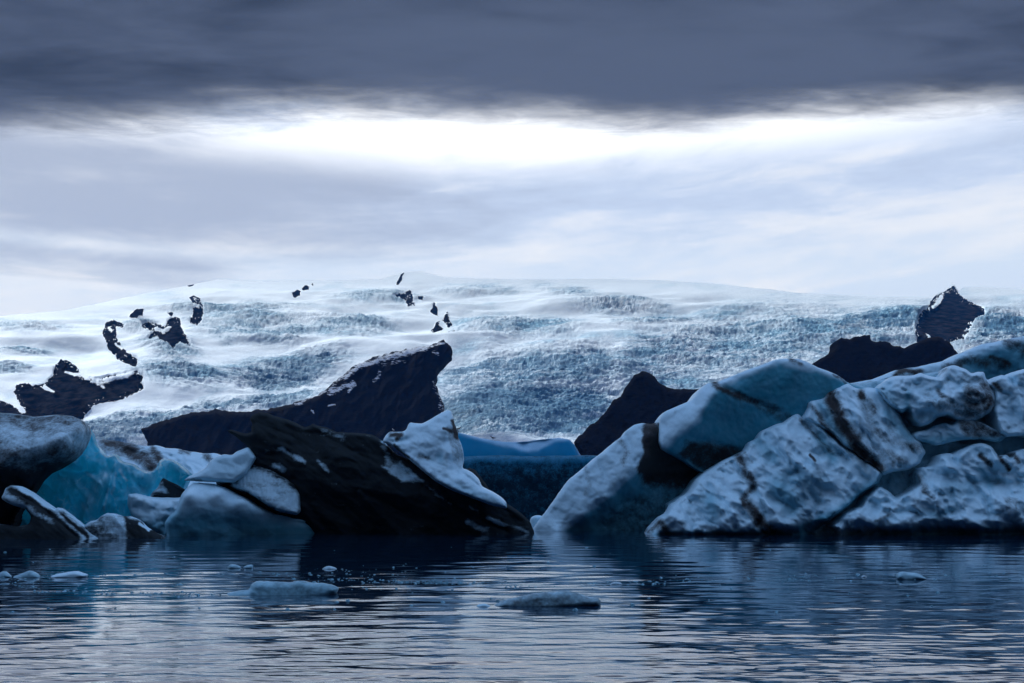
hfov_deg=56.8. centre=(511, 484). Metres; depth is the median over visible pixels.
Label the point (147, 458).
iceberg
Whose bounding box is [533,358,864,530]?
iceberg
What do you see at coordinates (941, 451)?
iceberg
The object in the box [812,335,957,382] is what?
hill
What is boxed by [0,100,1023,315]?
sky
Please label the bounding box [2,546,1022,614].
brash ice
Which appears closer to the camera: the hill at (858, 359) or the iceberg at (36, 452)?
the iceberg at (36, 452)
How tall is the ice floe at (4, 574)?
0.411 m
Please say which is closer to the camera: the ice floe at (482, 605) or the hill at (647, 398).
the ice floe at (482, 605)
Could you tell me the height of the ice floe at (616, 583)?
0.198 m
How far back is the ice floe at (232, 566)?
48.74 m
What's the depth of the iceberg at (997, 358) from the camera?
102.89 m
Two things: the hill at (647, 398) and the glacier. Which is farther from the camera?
the glacier
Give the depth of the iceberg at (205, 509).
80.71 m
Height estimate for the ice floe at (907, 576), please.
0.486 m
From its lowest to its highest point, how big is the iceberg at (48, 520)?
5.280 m
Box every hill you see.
[574,371,698,455]
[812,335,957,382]
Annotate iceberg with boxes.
[0,413,91,525]
[0,485,96,538]
[21,430,191,524]
[84,513,165,537]
[96,439,219,488]
[127,478,184,534]
[165,447,313,535]
[216,410,533,533]
[458,432,595,515]
[530,515,540,527]
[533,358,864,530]
[644,365,1023,534]
[851,336,1023,384]
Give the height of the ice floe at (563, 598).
0.708 m
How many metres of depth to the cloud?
2903.71 m
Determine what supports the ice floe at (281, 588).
on the water
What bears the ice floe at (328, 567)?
on the water
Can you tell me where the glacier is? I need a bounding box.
[0,271,1023,445]
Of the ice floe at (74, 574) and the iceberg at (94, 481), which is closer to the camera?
the ice floe at (74, 574)
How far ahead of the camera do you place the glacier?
3527.87 m
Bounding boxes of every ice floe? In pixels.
[0,571,11,577]
[13,571,39,577]
[51,571,87,577]
[227,564,240,568]
[227,581,338,594]
[323,566,336,568]
[477,604,489,606]
[495,590,600,605]
[610,582,621,584]
[896,572,925,579]
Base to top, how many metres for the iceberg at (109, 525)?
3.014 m
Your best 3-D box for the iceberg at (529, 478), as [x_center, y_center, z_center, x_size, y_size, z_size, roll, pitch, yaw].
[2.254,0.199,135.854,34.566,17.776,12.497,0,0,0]
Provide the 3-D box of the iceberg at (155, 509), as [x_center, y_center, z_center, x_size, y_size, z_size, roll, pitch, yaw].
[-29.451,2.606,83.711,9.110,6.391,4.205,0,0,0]
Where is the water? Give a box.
[0,516,1023,682]
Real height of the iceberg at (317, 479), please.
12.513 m
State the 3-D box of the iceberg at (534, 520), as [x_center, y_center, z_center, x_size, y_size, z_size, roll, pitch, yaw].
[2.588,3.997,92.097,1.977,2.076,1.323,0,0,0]
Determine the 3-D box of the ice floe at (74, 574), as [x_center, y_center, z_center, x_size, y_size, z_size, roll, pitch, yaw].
[-20.553,4.226,44.054,1.728,0.429,0.726,0,0,0]
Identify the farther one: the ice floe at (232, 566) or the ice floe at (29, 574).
the ice floe at (232, 566)
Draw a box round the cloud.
[0,0,1023,129]

